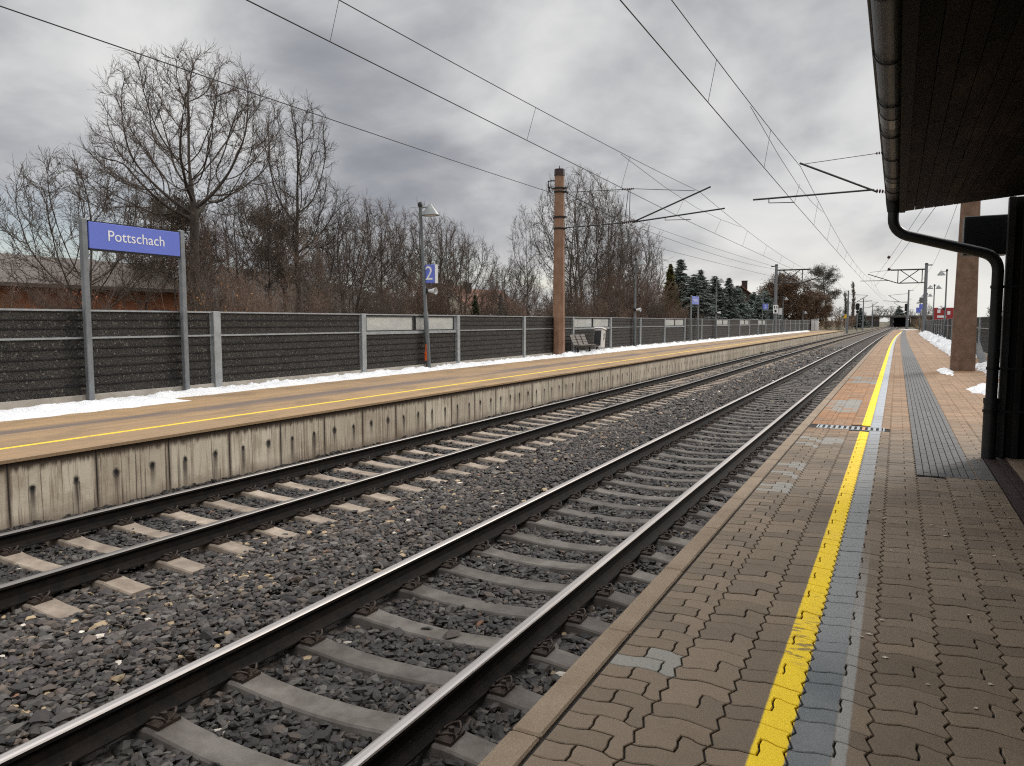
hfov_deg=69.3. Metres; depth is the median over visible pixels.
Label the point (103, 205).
bare tree
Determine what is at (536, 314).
bare shrub
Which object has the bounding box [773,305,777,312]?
track marker board
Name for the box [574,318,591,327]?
window pane
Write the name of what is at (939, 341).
snow
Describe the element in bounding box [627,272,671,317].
bare shrub
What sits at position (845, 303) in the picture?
poplar tree
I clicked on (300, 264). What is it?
sapling clump
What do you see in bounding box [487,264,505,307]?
bare tree
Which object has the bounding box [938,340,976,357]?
snow
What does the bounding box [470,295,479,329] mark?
conifer tree
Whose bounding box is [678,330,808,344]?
snow
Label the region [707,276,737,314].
conifer tree
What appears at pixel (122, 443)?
opposite platform edge
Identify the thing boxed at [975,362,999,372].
snow
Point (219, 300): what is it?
bare shrub
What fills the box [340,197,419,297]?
bare tree
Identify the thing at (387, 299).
bare shrub
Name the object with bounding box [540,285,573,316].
bare shrub
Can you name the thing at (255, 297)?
bare shrub
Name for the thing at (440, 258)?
bare tree
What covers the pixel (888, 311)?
distant tree
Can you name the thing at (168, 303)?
house
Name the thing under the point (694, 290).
conifer tree
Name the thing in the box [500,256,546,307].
bare tree
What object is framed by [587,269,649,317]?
bare shrub
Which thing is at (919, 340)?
platform paving
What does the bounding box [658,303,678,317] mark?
bare shrub
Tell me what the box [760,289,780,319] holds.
conifer tree
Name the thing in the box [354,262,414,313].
bare shrub
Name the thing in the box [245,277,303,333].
bare shrub
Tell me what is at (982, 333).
noise barrier
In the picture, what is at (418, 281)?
sapling clump
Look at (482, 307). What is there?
bare shrub
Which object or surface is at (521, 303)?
bare shrub
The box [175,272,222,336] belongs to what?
bare shrub
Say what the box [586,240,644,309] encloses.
bare tree
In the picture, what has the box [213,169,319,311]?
bare tree
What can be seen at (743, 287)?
house
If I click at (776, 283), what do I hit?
catenary mast
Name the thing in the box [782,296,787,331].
platform lamp
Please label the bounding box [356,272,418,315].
bare shrub
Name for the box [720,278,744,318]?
conifer tree
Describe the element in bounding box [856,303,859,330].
railway signal
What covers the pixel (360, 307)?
bare shrub
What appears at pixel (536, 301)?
bare shrub
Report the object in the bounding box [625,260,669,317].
bare shrub
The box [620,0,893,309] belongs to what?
overhead line
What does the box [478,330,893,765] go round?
platform kerb
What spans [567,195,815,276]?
feeder wire
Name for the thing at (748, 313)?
conifer tree
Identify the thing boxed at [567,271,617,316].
bare shrub
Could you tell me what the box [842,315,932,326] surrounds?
road bridge
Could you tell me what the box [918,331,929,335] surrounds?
snow
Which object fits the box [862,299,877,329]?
catenary mast
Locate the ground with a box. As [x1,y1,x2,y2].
[293,323,918,334]
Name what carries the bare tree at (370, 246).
on the ground
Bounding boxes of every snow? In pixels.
[0,395,190,421]
[147,354,562,397]
[557,341,683,356]
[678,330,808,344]
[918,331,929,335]
[922,332,939,340]
[929,336,949,347]
[937,368,953,375]
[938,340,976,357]
[967,383,998,394]
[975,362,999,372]
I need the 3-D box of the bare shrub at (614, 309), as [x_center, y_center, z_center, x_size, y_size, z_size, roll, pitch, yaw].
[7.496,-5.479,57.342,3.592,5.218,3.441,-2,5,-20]
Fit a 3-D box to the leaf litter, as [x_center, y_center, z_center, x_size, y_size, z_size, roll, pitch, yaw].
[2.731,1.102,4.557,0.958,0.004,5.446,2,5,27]
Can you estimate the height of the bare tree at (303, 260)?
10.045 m
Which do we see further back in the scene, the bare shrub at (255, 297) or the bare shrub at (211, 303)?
the bare shrub at (255, 297)
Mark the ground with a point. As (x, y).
(850, 330)
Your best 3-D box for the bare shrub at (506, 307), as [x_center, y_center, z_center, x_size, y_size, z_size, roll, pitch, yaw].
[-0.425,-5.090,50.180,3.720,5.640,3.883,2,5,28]
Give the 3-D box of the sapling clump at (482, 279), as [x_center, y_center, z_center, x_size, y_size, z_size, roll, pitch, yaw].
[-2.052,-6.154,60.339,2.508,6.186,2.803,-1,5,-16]
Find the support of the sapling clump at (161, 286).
on the ground
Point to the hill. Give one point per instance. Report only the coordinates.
(250, 281)
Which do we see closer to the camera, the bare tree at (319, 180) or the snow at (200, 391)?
the snow at (200, 391)
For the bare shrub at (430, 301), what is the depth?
46.05 m
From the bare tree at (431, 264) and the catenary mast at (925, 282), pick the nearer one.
the bare tree at (431, 264)
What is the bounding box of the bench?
[569,334,598,351]
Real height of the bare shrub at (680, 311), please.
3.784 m
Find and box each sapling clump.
[106,194,177,309]
[159,195,233,310]
[176,210,245,311]
[230,201,297,307]
[280,228,332,312]
[316,232,359,312]
[330,244,379,313]
[399,262,427,303]
[405,254,437,310]
[473,269,498,313]
[489,281,511,315]
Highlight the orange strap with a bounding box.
[425,344,426,360]
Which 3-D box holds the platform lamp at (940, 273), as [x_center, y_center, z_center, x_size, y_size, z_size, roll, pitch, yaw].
[31.725,-5.707,54.874,0.539,5.390,0.652,-3,5,-30]
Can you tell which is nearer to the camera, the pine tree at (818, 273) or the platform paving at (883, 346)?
the platform paving at (883, 346)
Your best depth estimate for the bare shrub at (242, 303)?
28.30 m
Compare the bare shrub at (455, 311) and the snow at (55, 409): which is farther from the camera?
the bare shrub at (455, 311)
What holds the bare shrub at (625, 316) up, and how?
on the ground
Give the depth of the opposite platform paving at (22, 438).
13.62 m
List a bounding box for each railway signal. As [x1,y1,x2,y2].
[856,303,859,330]
[905,303,906,328]
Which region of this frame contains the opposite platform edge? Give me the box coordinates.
[0,331,838,464]
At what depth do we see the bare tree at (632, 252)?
72.24 m
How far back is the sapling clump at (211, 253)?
33.75 m
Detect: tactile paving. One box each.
[900,330,913,355]
[902,356,995,480]
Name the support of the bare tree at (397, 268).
on the ground
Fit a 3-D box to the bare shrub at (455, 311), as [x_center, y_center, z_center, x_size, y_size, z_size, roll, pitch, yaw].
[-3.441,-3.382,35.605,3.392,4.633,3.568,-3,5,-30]
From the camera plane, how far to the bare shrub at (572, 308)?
51.42 m
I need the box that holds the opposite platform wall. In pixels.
[0,331,843,529]
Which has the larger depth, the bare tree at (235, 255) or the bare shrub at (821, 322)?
the bare shrub at (821, 322)
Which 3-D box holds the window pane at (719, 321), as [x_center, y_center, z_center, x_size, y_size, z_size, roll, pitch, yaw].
[17.174,-5.038,61.457,0.074,0.461,2.300,2,5,27]
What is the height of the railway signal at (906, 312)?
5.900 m
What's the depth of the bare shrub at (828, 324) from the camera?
153.05 m
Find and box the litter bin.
[594,327,606,349]
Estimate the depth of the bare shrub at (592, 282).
66.00 m
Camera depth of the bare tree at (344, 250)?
56.78 m
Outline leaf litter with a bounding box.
[860,487,1010,708]
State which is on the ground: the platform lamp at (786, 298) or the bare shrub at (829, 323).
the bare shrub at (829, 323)
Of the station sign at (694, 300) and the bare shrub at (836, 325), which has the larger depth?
the bare shrub at (836, 325)
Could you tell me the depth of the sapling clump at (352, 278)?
48.44 m
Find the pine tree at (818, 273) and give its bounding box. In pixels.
[802,263,842,328]
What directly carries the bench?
on the opposite platform paving at (22, 438)
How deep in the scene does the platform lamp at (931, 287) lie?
72.72 m
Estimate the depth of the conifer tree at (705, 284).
93.08 m
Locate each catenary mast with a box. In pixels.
[548,166,724,354]
[753,152,986,370]
[771,264,831,332]
[846,290,871,332]
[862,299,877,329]
[868,263,932,331]
[871,304,886,328]
[888,290,910,328]
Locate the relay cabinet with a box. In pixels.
[811,320,818,330]
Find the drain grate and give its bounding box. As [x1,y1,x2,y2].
[816,424,884,431]
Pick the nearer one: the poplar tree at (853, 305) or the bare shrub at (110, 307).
the bare shrub at (110, 307)
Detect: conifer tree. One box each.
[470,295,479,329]
[495,295,507,315]
[661,264,680,315]
[674,259,690,314]
[678,274,726,318]
[694,269,719,317]
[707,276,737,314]
[717,296,744,319]
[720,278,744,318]
[733,286,756,319]
[745,292,769,318]
[751,295,769,319]
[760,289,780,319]
[853,308,871,328]
[884,306,905,326]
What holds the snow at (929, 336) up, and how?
on the platform paving at (919, 340)
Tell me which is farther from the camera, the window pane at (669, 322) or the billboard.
the billboard
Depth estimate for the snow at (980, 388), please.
15.77 m
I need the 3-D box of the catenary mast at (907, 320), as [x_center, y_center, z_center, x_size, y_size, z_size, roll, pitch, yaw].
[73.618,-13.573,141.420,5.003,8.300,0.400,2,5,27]
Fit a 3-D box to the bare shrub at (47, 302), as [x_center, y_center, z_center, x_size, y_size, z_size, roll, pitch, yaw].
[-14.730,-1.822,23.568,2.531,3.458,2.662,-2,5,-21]
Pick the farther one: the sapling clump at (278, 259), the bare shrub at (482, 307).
the bare shrub at (482, 307)
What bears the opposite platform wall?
on the ground
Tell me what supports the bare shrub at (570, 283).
on the ground
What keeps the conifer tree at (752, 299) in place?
on the ground
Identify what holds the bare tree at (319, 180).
on the ground
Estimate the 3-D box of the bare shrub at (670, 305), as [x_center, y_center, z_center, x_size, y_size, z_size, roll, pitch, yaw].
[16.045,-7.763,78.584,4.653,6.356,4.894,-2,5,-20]
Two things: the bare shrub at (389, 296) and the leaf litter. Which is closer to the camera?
the leaf litter
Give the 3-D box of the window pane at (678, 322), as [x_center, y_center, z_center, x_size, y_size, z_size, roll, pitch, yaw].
[11.336,-4.115,50.295,0.065,0.461,2.240,2,5,27]
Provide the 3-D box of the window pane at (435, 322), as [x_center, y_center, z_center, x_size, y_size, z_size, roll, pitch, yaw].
[-2.473,-1.920,23.753,0.060,0.461,2.240,2,5,27]
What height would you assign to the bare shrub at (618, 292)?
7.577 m
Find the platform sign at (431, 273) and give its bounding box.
[425,264,437,282]
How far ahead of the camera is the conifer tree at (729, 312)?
93.09 m
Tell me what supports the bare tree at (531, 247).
on the ground
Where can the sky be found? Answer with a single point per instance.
(805, 66)
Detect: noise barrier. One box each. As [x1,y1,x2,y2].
[0,308,810,409]
[926,316,1001,361]
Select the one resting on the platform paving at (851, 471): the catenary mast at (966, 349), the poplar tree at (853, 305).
the catenary mast at (966, 349)
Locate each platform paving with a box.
[0,330,837,460]
[523,355,1023,765]
[869,330,902,355]
[906,330,986,357]
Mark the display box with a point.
(988, 231)
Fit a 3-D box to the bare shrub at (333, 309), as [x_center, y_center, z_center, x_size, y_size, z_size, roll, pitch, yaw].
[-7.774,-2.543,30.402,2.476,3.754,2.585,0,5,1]
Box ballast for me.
[0,346,871,765]
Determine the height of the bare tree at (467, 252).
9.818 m
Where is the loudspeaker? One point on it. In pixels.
(433, 290)
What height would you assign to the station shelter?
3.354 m
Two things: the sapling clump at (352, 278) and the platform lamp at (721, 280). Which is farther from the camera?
the platform lamp at (721, 280)
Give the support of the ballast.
on the ground
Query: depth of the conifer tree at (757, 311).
104.90 m
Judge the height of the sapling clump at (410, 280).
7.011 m
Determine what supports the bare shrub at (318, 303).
on the ground
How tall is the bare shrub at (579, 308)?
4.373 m
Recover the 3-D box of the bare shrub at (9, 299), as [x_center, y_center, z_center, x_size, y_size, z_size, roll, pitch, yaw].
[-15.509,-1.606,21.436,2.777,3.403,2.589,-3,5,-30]
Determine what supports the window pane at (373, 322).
in the noise barrier at (131, 357)
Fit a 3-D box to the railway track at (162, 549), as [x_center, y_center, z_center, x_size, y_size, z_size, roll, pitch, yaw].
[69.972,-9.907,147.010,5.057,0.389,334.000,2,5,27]
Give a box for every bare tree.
[0,141,176,311]
[58,38,291,308]
[123,189,234,288]
[199,181,284,311]
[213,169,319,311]
[249,87,357,334]
[258,205,345,302]
[301,209,378,311]
[308,187,413,311]
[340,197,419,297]
[362,233,432,302]
[378,200,472,308]
[405,241,450,298]
[411,222,481,305]
[437,228,508,314]
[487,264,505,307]
[490,256,539,312]
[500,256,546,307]
[507,204,548,307]
[525,167,628,316]
[565,193,641,295]
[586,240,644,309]
[603,216,674,303]
[614,240,664,295]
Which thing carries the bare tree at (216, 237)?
on the ground
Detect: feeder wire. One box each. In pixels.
[0,5,833,291]
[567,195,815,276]
[567,224,812,285]
[877,208,934,283]
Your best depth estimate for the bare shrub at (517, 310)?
43.60 m
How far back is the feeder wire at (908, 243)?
38.07 m
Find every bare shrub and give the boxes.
[0,277,29,340]
[14,275,81,339]
[95,296,144,338]
[174,290,218,310]
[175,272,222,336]
[186,262,276,313]
[213,264,288,335]
[233,279,285,311]
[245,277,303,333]
[278,243,351,311]
[280,243,352,314]
[290,275,329,314]
[295,277,349,332]
[300,286,339,314]
[336,279,400,313]
[353,281,408,313]
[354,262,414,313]
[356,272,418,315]
[372,281,417,313]
[393,259,444,311]
[395,272,449,315]
[401,263,476,314]
[409,289,447,314]
[455,282,500,316]
[478,269,533,315]
[498,292,536,315]
[502,296,535,329]
[519,267,572,316]
[525,302,552,316]
[530,289,569,316]
[539,245,605,317]
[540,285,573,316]
[565,251,613,316]
[565,287,600,327]
[565,296,578,316]
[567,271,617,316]
[584,297,609,316]
[585,280,627,317]
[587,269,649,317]
[591,261,648,318]
[603,262,639,314]
[615,306,640,317]
[623,303,648,318]
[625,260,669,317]
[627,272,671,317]
[637,284,668,317]
[642,279,686,316]
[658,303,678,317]
[663,305,689,318]
[693,306,706,318]
[806,314,828,329]
[818,313,837,330]
[819,317,840,329]
[831,314,843,329]
[834,315,844,330]
[845,316,856,329]
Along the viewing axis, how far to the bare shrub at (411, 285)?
49.65 m
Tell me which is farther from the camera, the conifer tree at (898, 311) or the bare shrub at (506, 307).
the conifer tree at (898, 311)
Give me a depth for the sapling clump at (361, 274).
43.21 m
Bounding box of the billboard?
[934,308,953,319]
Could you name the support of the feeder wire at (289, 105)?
attached to the catenary mast at (559, 283)
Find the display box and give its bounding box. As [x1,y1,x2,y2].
[961,214,1007,256]
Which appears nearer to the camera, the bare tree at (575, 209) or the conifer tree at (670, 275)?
the bare tree at (575, 209)
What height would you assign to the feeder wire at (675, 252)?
0.144 m
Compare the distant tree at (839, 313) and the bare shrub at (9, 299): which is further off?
the distant tree at (839, 313)
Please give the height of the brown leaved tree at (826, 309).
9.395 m
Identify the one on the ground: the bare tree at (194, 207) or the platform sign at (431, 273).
the bare tree at (194, 207)
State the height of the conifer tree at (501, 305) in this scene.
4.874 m
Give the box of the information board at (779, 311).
[778,308,781,330]
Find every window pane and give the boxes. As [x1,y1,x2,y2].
[366,315,413,331]
[414,316,453,330]
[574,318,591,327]
[592,318,608,326]
[666,319,674,325]
[675,319,683,325]
[717,319,722,324]
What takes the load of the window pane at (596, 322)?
in the noise barrier at (131, 357)
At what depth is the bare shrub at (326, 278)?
42.12 m
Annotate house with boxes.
[0,253,207,338]
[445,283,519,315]
[730,281,764,303]
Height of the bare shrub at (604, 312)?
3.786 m
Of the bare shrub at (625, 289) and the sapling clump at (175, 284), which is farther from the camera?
the bare shrub at (625, 289)
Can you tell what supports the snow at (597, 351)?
on the opposite platform paving at (22, 438)
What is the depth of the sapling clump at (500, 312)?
68.81 m
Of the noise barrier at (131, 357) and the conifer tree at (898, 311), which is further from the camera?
the conifer tree at (898, 311)
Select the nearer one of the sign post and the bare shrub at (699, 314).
the sign post
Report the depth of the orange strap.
23.11 m
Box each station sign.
[78,218,189,400]
[690,295,698,340]
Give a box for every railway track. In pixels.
[0,327,887,618]
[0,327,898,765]
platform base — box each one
[869,332,946,355]
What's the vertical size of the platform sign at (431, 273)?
0.570 m
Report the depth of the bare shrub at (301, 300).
39.23 m
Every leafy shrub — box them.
[18,265,119,311]
[152,259,260,313]
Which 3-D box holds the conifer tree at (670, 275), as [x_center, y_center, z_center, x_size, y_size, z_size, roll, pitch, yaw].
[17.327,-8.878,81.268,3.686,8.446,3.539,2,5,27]
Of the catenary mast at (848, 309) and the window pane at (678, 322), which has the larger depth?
the catenary mast at (848, 309)
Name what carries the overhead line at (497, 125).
attached to the catenary mast at (559, 283)
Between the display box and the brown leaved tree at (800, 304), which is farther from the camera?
the brown leaved tree at (800, 304)
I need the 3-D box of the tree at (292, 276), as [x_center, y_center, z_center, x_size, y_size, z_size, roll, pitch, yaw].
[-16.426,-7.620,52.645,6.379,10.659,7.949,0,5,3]
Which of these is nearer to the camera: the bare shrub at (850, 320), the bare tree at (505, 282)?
the bare tree at (505, 282)
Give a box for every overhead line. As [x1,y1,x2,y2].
[246,0,884,311]
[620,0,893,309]
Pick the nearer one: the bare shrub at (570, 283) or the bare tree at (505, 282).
the bare shrub at (570, 283)
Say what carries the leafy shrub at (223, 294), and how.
on the ground
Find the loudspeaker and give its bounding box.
[426,287,437,293]
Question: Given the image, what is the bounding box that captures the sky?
[0,0,1023,321]
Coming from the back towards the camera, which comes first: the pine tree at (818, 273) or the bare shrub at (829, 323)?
the pine tree at (818, 273)
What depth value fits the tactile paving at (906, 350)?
44.35 m
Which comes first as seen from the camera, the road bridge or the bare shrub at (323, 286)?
the bare shrub at (323, 286)
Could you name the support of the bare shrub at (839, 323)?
on the ground
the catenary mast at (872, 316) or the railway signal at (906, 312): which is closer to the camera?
the railway signal at (906, 312)
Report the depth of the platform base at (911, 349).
41.42 m
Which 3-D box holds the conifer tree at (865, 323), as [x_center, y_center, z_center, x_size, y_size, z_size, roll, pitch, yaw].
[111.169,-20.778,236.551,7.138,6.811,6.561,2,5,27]
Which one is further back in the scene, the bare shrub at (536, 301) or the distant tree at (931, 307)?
the distant tree at (931, 307)
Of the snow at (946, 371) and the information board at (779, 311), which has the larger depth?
the information board at (779, 311)
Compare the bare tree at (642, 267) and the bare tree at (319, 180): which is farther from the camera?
the bare tree at (642, 267)
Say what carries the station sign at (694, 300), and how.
on the opposite platform paving at (22, 438)
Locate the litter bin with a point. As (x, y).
(599, 335)
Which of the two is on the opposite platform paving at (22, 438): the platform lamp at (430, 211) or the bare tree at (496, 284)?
the platform lamp at (430, 211)
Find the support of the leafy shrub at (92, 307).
on the ground
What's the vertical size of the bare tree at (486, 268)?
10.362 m
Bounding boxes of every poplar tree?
[843,292,847,320]
[850,281,855,327]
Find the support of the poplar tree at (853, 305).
on the ground
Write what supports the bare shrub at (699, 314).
on the ground
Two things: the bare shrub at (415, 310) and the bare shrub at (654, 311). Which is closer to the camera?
the bare shrub at (415, 310)
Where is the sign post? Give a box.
[762,292,763,332]
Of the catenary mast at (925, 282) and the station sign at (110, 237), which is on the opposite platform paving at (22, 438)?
the station sign at (110, 237)
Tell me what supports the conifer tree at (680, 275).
on the ground
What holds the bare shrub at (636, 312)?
on the ground
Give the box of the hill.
[153,266,412,313]
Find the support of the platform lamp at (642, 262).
on the opposite platform paving at (22, 438)
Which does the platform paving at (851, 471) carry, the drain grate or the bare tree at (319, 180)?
the drain grate
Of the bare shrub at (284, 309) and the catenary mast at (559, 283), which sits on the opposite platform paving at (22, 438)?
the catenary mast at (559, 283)
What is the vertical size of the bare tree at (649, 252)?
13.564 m
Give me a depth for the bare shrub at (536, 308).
49.34 m
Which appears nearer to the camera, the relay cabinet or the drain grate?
the drain grate
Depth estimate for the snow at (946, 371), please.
21.70 m
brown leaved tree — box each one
[756,271,816,319]
[790,288,836,325]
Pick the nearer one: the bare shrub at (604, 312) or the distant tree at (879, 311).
the bare shrub at (604, 312)
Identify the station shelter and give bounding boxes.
[867,0,1023,523]
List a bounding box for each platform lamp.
[418,202,438,367]
[633,257,646,345]
[715,277,724,338]
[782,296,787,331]
[927,284,941,332]
[937,269,947,337]
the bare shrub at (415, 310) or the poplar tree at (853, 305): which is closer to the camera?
the bare shrub at (415, 310)
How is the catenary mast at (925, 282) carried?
on the platform paving at (919, 340)
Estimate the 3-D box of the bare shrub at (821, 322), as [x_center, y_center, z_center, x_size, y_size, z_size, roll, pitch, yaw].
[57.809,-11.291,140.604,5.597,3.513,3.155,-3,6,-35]
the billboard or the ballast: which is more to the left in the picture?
the ballast
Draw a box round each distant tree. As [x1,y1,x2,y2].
[834,307,844,324]
[871,307,884,318]
[883,307,894,319]
[917,303,932,314]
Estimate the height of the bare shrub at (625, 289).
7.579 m

